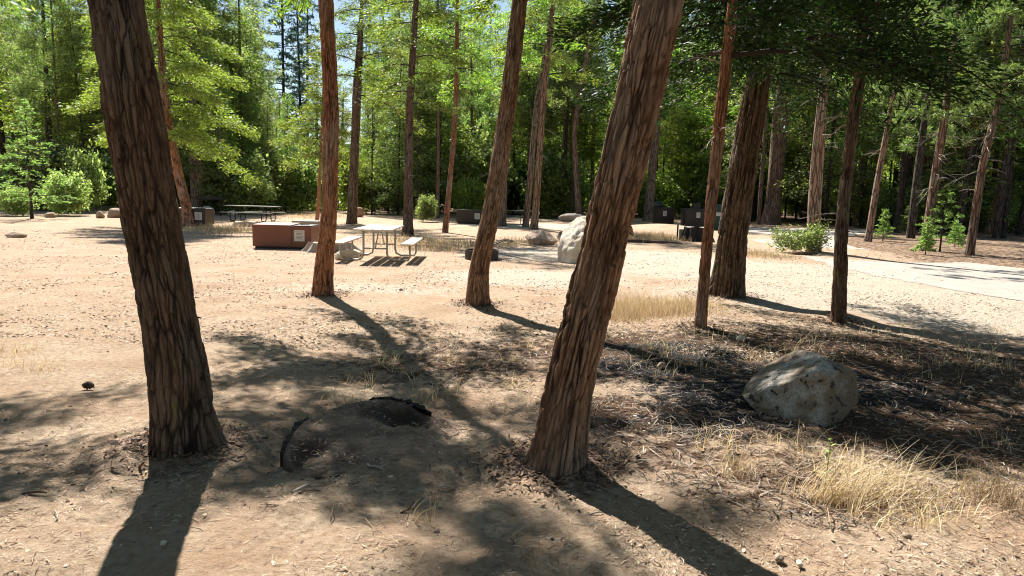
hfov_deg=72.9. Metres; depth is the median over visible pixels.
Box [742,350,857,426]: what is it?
boulder
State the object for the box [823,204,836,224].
shrub
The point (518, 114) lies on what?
pine tree
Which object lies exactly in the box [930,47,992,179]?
cedar tree
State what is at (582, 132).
cedar tree
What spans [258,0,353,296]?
cedar tree
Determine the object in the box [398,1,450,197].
cedar tree
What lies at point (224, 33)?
cedar tree
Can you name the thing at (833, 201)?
shrub
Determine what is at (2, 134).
pine tree
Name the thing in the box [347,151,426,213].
shrub
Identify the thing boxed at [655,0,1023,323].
cedar tree
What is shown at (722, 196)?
shrub
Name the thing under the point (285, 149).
cedar tree
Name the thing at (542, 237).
boulder
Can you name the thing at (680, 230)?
wood bollard
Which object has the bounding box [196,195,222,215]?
barrier
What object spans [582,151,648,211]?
shrub
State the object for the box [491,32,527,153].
cedar tree
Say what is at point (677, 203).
shrub
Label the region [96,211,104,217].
boulder
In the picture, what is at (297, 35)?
fir tree
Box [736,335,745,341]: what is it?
stone
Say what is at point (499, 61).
cedar tree
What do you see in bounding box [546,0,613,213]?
pine tree
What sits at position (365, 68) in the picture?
fir tree
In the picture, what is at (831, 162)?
cedar tree
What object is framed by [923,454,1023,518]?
grass clump
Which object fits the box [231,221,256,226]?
ring
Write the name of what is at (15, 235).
boulder
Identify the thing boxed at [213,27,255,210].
cedar tree
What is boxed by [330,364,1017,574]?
dry stalks
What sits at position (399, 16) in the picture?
cedar tree
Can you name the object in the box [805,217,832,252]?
leafy plant
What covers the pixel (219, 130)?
cedar tree
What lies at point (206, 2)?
cedar tree
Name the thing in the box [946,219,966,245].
fir sapling
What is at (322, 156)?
shrub
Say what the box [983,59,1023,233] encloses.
pine tree
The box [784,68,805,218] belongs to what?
pine tree
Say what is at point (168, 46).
cedar tree
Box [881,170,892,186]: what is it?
shrub
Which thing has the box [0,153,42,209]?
shrub
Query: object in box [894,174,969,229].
shrub
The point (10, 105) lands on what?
cedar tree
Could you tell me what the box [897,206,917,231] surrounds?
fir sapling
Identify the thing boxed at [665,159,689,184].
shrub
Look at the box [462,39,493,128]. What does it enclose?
cedar tree
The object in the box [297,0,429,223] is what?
cedar tree
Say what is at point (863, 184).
cedar tree
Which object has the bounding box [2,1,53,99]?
pine tree
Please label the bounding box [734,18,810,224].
pine tree
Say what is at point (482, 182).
shrub
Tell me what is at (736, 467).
grass clump
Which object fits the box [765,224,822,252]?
leafy plant
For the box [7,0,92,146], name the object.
pine tree
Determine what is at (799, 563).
stone
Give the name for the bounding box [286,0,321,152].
fir tree
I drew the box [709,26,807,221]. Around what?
cedar tree
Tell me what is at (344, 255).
boulder
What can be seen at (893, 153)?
pine tree
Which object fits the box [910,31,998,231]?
fir tree
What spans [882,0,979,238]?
pine tree
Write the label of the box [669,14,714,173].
pine tree
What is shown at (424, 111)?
pine tree
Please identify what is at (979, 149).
pine tree
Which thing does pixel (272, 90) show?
cedar tree
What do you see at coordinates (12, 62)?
pine tree
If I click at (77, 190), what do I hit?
bush
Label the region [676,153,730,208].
shrub
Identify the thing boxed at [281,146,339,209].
shrub
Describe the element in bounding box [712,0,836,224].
cedar tree
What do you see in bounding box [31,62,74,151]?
cedar tree
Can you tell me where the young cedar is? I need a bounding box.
[265,50,372,219]
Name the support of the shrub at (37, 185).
on the ground at (280, 535)
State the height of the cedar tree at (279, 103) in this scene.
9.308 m
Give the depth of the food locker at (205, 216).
28.59 m
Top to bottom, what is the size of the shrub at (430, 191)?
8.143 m
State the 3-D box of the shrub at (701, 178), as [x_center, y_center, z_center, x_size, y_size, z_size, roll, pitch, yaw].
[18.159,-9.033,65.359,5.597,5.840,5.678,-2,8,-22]
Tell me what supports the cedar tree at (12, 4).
on the ground at (280, 535)
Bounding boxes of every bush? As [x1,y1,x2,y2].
[0,185,42,216]
[38,163,93,214]
[56,139,111,210]
[415,193,439,221]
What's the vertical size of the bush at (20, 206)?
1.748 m
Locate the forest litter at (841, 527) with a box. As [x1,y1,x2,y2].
[298,322,1023,530]
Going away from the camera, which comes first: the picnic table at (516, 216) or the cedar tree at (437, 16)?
the cedar tree at (437, 16)
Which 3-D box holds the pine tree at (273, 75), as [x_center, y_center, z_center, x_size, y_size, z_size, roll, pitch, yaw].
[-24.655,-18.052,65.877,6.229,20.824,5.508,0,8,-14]
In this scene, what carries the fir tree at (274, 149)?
on the ground at (280, 535)
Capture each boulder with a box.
[5,232,26,237]
[44,212,56,217]
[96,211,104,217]
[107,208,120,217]
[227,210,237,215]
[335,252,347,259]
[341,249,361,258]
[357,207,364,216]
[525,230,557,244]
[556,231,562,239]
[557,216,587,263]
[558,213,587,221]
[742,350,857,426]
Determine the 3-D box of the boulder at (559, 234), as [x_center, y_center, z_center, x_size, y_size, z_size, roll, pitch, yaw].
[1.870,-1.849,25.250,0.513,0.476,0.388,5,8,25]
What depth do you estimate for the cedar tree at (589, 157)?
57.43 m
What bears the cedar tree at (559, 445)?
on the ground at (280, 535)
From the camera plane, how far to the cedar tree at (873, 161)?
58.98 m
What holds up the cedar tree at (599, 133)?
on the ground at (280, 535)
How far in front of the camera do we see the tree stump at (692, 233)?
26.98 m
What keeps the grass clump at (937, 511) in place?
on the ground at (280, 535)
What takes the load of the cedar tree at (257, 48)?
on the ground at (280, 535)
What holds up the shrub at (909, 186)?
on the ground at (280, 535)
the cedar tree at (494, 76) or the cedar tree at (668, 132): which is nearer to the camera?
the cedar tree at (668, 132)
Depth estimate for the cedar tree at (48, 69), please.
61.53 m
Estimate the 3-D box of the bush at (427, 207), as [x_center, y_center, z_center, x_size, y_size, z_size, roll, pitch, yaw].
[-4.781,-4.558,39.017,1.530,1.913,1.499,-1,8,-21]
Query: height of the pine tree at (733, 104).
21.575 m
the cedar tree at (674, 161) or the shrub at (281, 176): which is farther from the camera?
the cedar tree at (674, 161)
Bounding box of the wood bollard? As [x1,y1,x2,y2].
[676,224,682,236]
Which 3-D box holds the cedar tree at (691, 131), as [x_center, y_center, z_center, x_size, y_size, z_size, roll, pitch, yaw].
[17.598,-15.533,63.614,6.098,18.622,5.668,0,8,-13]
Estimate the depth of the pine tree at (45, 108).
48.17 m
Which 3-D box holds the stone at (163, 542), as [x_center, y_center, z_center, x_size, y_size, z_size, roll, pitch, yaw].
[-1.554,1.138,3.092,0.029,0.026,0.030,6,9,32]
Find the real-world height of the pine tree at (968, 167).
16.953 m
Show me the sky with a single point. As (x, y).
(346, 65)
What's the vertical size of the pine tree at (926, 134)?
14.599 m
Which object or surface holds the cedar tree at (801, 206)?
on the ground at (280, 535)
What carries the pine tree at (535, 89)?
on the ground at (280, 535)
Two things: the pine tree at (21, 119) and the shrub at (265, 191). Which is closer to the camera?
the shrub at (265, 191)
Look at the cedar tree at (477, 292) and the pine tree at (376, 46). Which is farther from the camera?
the pine tree at (376, 46)
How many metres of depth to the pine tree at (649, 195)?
49.38 m
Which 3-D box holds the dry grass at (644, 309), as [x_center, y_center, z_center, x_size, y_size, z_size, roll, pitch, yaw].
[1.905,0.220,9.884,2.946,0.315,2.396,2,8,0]
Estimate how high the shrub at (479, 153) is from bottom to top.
8.883 m
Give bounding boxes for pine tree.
[0,0,32,102]
[0,0,42,156]
[0,0,87,145]
[0,5,28,113]
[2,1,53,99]
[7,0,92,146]
[9,34,63,202]
[59,0,90,107]
[146,0,199,119]
[147,0,224,152]
[168,0,250,208]
[223,2,267,130]
[234,22,280,209]
[241,0,284,115]
[298,84,323,208]
[352,0,402,209]
[382,2,433,126]
[392,0,475,217]
[399,0,471,172]
[444,0,500,148]
[446,62,481,131]
[513,2,563,215]
[517,0,608,215]
[531,0,605,156]
[538,0,603,212]
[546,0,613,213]
[606,2,717,221]
[662,28,691,177]
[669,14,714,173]
[684,43,729,164]
[727,74,776,120]
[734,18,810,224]
[778,8,904,251]
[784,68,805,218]
[788,39,844,139]
[790,30,844,221]
[829,0,969,241]
[829,28,876,223]
[837,0,1023,250]
[862,0,952,232]
[868,17,921,186]
[872,98,893,192]
[881,1,954,228]
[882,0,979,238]
[884,85,944,160]
[894,16,952,227]
[909,0,1023,255]
[915,19,967,174]
[924,6,986,231]
[959,3,1023,234]
[963,0,1023,238]
[978,3,1023,237]
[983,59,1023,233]
[992,29,1023,187]
[997,6,1023,230]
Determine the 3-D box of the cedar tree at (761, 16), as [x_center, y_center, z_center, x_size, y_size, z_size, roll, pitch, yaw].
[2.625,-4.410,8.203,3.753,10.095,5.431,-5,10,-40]
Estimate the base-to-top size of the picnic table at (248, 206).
0.761 m
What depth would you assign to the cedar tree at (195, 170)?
39.44 m
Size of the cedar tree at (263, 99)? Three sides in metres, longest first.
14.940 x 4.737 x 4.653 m
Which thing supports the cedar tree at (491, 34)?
on the ground at (280, 535)
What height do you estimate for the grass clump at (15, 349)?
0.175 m
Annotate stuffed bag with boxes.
[654,201,662,206]
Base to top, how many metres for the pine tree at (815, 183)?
17.077 m
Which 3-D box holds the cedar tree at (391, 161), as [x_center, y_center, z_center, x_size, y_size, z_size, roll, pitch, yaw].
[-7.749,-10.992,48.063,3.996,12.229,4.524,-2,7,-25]
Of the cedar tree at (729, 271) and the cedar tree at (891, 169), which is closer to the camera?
the cedar tree at (729, 271)
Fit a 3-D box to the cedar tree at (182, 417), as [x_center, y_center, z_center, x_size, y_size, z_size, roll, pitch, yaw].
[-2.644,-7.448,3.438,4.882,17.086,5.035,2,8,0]
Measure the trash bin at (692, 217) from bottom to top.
1.150 m
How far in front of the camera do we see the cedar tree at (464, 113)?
64.07 m
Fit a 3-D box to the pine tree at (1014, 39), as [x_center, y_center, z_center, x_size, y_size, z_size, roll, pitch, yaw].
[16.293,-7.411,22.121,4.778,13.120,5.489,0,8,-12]
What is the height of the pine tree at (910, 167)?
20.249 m
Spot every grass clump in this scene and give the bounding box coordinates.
[0,337,71,376]
[403,494,445,524]
[433,345,492,369]
[681,443,777,488]
[767,438,985,521]
[848,472,1021,542]
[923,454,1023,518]
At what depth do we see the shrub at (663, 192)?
61.01 m
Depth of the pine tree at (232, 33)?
47.20 m
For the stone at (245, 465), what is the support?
on the ground at (280, 535)
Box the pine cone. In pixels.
[82,381,94,389]
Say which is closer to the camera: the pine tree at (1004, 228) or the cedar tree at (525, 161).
the pine tree at (1004, 228)
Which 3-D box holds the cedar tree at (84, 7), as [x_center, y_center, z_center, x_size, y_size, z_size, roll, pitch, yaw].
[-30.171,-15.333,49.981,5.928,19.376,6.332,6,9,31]
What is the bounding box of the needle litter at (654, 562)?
[0,306,1023,575]
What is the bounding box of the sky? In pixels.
[0,0,874,143]
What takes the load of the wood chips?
on the ground at (280, 535)
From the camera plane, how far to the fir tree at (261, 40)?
79.09 m
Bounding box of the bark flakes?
[75,289,888,509]
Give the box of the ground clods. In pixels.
[0,229,1023,364]
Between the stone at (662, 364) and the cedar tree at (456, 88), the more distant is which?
the cedar tree at (456, 88)
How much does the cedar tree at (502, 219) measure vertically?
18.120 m
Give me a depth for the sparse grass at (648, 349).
6.50 m
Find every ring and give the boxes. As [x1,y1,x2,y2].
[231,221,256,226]
[301,242,361,252]
[465,238,513,260]
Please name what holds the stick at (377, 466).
on the buried stump at (397, 412)
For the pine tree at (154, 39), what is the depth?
43.56 m
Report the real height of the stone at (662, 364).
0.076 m
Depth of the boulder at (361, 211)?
43.49 m
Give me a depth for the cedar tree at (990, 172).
54.33 m
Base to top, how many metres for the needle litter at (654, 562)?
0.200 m
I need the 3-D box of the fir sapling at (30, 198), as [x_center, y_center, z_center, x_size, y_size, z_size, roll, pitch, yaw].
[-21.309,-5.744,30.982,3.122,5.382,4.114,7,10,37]
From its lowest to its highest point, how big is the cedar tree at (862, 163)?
16.305 m
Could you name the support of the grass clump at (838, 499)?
on the ground at (280, 535)
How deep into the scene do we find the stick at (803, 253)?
21.45 m
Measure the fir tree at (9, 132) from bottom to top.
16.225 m
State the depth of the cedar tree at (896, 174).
51.84 m
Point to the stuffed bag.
(658, 204)
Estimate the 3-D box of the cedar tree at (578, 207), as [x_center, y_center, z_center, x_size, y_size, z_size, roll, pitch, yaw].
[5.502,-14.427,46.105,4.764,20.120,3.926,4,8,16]
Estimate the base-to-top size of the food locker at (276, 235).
0.696 m
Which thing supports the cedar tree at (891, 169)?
on the ground at (280, 535)
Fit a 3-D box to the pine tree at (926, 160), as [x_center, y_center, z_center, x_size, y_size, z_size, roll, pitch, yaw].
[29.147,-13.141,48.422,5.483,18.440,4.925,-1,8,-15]
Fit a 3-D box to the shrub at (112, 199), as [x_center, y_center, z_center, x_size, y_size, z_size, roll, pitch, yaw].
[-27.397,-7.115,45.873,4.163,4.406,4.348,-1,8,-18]
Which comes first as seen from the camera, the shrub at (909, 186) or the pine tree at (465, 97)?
the shrub at (909, 186)
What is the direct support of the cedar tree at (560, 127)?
on the ground at (280, 535)
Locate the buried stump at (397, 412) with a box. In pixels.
[280,396,459,479]
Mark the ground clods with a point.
(300, 338)
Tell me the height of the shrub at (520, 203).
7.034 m
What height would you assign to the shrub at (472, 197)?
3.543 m
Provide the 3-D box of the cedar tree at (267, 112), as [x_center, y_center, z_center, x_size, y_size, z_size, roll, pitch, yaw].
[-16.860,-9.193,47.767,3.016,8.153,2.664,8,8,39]
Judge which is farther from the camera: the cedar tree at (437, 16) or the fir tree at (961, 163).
the fir tree at (961, 163)
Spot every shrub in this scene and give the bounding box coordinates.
[0,130,93,210]
[0,133,45,162]
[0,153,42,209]
[5,126,24,153]
[12,142,63,209]
[56,119,101,157]
[65,130,118,204]
[86,148,118,208]
[104,170,116,195]
[105,154,186,206]
[179,144,253,213]
[209,147,280,213]
[239,141,304,211]
[279,149,340,211]
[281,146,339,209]
[283,132,349,205]
[338,151,386,213]
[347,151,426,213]
[403,136,456,211]
[421,118,525,213]
[446,171,485,212]
[472,170,511,205]
[484,142,525,213]
[506,149,527,213]
[515,142,597,215]
[522,165,574,218]
[549,154,595,215]
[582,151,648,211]
[634,164,664,217]
[636,163,683,216]
[662,182,690,216]
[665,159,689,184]
[666,172,693,207]
[671,158,708,180]
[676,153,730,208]
[682,168,705,208]
[700,161,765,205]
[781,172,797,215]
[782,146,841,219]
[822,162,897,224]
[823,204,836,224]
[850,191,881,227]
[863,183,909,227]
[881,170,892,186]
[886,169,930,229]
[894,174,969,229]
[966,185,1021,230]
[967,179,1019,231]
[973,165,1019,186]
[1007,200,1023,231]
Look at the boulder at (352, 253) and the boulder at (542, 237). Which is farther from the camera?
the boulder at (542, 237)
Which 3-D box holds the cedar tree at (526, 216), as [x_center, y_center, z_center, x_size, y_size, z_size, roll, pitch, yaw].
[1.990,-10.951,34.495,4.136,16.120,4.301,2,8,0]
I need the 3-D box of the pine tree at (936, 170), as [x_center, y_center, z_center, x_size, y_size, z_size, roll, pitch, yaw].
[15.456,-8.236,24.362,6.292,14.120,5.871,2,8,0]
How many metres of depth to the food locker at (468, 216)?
37.79 m
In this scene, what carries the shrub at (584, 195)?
on the ground at (280, 535)
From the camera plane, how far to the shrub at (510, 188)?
60.24 m
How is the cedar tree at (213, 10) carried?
on the ground at (280, 535)
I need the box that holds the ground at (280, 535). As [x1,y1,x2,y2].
[0,203,1023,575]
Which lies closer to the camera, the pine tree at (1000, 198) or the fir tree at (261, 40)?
the pine tree at (1000, 198)
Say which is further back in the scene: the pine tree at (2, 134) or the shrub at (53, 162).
the pine tree at (2, 134)
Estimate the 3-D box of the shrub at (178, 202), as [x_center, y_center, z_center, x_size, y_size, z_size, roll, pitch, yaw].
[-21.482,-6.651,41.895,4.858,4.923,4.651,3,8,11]
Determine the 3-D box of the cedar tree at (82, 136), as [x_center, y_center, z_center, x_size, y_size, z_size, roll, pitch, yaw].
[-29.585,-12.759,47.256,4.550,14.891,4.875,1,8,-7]
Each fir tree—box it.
[1,23,32,145]
[81,45,106,204]
[250,0,272,116]
[259,0,319,147]
[270,111,282,209]
[279,95,300,209]
[281,0,320,149]
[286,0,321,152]
[348,1,380,150]
[658,81,676,182]
[681,127,704,206]
[753,85,787,219]
[782,33,838,206]
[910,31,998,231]
[917,97,975,234]
[920,0,1021,229]
[1012,147,1023,186]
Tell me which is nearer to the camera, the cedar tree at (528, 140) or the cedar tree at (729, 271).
the cedar tree at (729, 271)
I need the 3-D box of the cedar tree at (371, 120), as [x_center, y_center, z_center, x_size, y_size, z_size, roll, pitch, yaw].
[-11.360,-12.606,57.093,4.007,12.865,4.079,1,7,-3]
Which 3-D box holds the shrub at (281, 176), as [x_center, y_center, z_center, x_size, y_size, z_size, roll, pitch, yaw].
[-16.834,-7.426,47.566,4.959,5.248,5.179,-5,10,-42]
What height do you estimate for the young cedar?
8.720 m
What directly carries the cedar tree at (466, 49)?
on the ground at (280, 535)
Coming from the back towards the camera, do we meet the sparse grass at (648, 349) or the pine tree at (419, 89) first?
the pine tree at (419, 89)
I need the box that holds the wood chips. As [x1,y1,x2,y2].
[0,320,1023,575]
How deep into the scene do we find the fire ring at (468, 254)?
17.09 m
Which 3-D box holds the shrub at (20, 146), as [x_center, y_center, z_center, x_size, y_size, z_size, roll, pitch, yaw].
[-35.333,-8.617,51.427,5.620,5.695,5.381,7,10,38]
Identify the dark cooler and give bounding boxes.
[691,203,701,208]
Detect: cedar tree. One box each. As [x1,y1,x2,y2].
[0,0,35,15]
[0,8,31,134]
[0,22,20,131]
[3,27,44,138]
[29,4,98,150]
[31,6,87,138]
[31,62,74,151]
[36,0,101,205]
[42,0,108,206]
[57,0,263,226]
[87,0,226,459]
[147,0,210,149]
[147,0,244,160]
[154,0,233,206]
[165,0,247,203]
[182,0,256,210]
[199,47,243,213]
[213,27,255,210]
[221,0,282,157]
[228,39,270,156]
[234,7,274,128]
[235,18,274,208]
[251,94,282,211]
[254,78,284,204]
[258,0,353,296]
[265,95,291,207]
[271,93,298,211]
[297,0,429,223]
[300,103,313,149]
[311,0,390,223]
[338,85,351,208]
[352,0,472,235]
[358,66,394,214]
[359,55,391,210]
[362,0,430,210]
[368,0,467,214]
[372,38,428,214]
[374,95,404,212]
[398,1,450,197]
[402,43,450,190]
[413,20,474,214]
[415,0,500,232]
[450,37,485,136]
[453,21,482,131]
[454,0,633,305]
[459,36,497,143]
[460,0,523,155]
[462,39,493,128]
[468,0,560,225]
[479,0,546,214]
[484,43,503,125]
[488,0,602,229]
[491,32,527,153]
[495,1,570,200]
[510,3,560,172]
[521,10,580,168]
[522,0,588,226]
[524,0,684,479]
[539,0,991,328]
[548,2,607,155]
[556,28,609,214]
[559,0,625,212]
[566,0,627,214]
[571,0,973,298]
[596,2,679,152]
[649,45,691,174]
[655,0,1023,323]
[658,78,688,185]
[659,43,700,214]
[665,30,730,180]
[665,50,709,170]
[665,61,710,167]
[684,4,741,203]
[689,107,728,166]
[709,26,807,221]
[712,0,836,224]
[761,90,797,217]
[765,119,807,170]
[769,18,845,223]
[774,18,887,226]
[782,136,809,220]
[799,0,992,37]
[823,22,900,226]
[824,12,906,226]
[835,74,893,172]
[873,21,921,226]
[879,134,917,158]
[883,11,946,179]
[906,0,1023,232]
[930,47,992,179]
[987,114,1005,179]
[995,103,1023,235]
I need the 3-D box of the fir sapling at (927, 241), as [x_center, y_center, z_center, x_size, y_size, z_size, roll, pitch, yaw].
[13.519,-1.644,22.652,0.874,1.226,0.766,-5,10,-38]
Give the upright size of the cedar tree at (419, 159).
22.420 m
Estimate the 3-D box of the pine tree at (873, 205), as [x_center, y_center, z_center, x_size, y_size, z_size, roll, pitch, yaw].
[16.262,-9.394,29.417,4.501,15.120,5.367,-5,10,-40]
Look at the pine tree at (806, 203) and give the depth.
60.04 m
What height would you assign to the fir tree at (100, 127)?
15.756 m
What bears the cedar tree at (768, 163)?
on the ground at (280, 535)
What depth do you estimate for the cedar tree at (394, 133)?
52.44 m
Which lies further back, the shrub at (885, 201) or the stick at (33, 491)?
the shrub at (885, 201)
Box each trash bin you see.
[653,207,674,224]
[680,208,704,226]
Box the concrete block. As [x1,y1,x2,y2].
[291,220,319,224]
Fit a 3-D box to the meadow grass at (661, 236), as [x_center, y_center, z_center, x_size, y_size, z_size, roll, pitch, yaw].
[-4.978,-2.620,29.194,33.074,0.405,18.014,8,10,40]
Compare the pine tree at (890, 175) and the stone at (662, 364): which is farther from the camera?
the pine tree at (890, 175)
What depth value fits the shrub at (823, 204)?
64.08 m
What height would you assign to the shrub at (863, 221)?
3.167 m
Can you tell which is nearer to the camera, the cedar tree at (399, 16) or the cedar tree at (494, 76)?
the cedar tree at (399, 16)
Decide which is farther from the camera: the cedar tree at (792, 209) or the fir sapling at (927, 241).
the cedar tree at (792, 209)
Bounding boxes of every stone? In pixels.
[160,540,166,545]
[242,463,248,467]
[657,362,665,368]
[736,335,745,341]
[774,553,783,562]
[796,560,802,566]
[901,533,911,538]
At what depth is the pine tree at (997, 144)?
49.55 m
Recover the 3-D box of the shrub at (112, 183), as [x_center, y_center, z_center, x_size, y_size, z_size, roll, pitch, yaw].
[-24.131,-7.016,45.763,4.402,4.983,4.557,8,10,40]
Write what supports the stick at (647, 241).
on the ground at (280, 535)
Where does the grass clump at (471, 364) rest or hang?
on the ground at (280, 535)
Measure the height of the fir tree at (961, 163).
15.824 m
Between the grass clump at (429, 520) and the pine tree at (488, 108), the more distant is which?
the pine tree at (488, 108)
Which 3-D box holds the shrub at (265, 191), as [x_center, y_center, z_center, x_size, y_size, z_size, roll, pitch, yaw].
[-16.846,-6.448,43.535,4.366,4.774,4.217,1,8,-1]
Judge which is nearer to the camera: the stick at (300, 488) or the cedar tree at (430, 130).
the stick at (300, 488)
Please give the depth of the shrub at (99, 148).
51.54 m
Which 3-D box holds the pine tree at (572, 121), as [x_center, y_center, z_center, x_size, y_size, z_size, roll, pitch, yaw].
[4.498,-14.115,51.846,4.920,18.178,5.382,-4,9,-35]
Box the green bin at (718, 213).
[715,204,721,228]
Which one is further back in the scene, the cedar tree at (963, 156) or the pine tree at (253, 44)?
the pine tree at (253, 44)
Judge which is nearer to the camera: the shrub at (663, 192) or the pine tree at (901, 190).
the pine tree at (901, 190)
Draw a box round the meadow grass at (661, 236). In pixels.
[183,212,798,260]
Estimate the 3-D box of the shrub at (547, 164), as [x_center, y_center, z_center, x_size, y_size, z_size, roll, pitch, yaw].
[3.424,-8.000,52.756,5.867,6.209,6.128,4,8,16]
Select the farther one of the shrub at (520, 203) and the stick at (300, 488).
the shrub at (520, 203)
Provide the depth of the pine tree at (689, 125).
66.11 m
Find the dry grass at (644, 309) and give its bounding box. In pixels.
[542,290,745,324]
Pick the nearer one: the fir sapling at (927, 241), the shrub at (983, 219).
the fir sapling at (927, 241)
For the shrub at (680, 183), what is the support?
on the ground at (280, 535)
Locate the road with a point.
(988, 285)
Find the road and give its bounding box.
[749,227,1023,300]
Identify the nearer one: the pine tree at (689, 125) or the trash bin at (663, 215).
the trash bin at (663, 215)
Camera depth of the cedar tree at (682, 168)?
71.96 m
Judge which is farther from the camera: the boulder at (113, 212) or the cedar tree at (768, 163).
the cedar tree at (768, 163)
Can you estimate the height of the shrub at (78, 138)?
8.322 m
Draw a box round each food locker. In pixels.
[178,207,213,225]
[252,222,318,248]
[456,209,481,223]
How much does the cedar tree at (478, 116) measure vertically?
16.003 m
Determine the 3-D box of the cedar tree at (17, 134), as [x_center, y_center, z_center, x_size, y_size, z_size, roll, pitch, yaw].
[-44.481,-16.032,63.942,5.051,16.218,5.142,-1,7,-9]
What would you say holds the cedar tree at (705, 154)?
on the ground at (280, 535)
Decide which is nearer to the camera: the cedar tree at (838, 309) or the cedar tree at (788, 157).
the cedar tree at (838, 309)
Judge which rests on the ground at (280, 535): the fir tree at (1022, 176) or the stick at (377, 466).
the fir tree at (1022, 176)
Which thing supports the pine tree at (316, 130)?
on the ground at (280, 535)
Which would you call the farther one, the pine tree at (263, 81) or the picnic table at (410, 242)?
the pine tree at (263, 81)
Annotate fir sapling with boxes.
[0,98,80,218]
[873,208,893,240]
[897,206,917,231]
[910,220,937,254]
[916,182,966,251]
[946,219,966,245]
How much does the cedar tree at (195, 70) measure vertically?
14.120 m
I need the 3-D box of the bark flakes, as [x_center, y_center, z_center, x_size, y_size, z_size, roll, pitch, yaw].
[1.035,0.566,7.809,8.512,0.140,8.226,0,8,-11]
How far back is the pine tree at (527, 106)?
50.98 m
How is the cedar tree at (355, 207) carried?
on the ground at (280, 535)
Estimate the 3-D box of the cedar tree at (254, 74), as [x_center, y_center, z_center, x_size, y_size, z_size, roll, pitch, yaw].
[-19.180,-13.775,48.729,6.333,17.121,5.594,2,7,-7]
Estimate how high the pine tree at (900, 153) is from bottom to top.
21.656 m
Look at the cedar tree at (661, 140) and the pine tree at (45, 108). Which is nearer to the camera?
the pine tree at (45, 108)
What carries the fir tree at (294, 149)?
on the ground at (280, 535)
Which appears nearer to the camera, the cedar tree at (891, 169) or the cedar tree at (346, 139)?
the cedar tree at (891, 169)
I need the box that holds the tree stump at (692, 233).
[679,226,714,241]
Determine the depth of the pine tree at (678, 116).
66.61 m
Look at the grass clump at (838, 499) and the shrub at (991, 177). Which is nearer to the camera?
the grass clump at (838, 499)
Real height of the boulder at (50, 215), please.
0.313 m
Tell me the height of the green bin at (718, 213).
1.400 m
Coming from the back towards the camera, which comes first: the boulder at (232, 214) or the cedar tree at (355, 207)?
the boulder at (232, 214)
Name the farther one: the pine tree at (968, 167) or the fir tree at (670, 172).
the fir tree at (670, 172)
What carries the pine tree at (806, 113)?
on the ground at (280, 535)
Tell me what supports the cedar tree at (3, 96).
on the ground at (280, 535)
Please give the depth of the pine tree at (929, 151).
43.05 m
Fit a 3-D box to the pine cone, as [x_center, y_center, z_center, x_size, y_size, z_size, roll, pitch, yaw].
[-3.376,0.776,5.525,0.093,0.066,0.066,2,8,0]
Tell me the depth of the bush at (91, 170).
39.50 m
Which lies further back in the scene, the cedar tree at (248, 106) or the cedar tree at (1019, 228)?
the cedar tree at (248, 106)
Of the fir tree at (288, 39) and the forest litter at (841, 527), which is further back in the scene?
the fir tree at (288, 39)
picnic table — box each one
[219,205,285,221]
[335,224,422,261]
[506,210,531,224]
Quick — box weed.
[822,438,833,487]
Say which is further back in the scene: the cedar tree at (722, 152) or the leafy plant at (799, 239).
the cedar tree at (722, 152)
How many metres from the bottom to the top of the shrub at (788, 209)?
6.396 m
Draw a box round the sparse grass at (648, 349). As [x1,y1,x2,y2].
[320,314,1023,478]
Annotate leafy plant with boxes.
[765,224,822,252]
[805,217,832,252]
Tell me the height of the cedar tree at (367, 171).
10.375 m
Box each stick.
[21,488,46,493]
[293,482,311,492]
[369,465,384,470]
[627,239,682,243]
[791,252,817,254]
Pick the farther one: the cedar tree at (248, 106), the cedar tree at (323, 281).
the cedar tree at (248, 106)
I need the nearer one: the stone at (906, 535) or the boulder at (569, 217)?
the stone at (906, 535)
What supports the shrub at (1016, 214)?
on the ground at (280, 535)
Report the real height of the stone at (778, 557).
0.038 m
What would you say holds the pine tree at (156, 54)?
on the ground at (280, 535)
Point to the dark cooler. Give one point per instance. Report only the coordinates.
(696, 205)
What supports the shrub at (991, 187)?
on the ground at (280, 535)
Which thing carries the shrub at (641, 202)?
on the ground at (280, 535)
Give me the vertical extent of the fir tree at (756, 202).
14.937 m
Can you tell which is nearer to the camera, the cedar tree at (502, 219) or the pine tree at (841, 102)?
the cedar tree at (502, 219)
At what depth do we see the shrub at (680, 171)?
70.94 m
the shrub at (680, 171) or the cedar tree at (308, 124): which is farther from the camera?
the shrub at (680, 171)
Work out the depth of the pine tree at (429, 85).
44.05 m
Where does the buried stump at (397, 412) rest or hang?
on the ground at (280, 535)
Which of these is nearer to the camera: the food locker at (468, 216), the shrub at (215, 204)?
the food locker at (468, 216)
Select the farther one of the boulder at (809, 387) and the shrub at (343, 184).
the shrub at (343, 184)
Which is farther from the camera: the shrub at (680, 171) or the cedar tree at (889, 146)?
the shrub at (680, 171)
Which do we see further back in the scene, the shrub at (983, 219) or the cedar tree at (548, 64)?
the shrub at (983, 219)
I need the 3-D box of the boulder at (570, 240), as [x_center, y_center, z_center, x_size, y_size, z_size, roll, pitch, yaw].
[1.778,-1.063,17.279,1.367,1.452,0.910,-1,8,-17]
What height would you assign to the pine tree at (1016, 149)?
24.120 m
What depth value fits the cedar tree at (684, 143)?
70.52 m
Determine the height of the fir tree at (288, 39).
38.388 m
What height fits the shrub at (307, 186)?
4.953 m
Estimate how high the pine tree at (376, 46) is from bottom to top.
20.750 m
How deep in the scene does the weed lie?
3.93 m
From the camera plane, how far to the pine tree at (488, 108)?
55.35 m
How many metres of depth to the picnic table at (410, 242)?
16.17 m
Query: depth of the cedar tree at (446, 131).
52.27 m
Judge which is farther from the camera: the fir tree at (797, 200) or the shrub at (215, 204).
the fir tree at (797, 200)

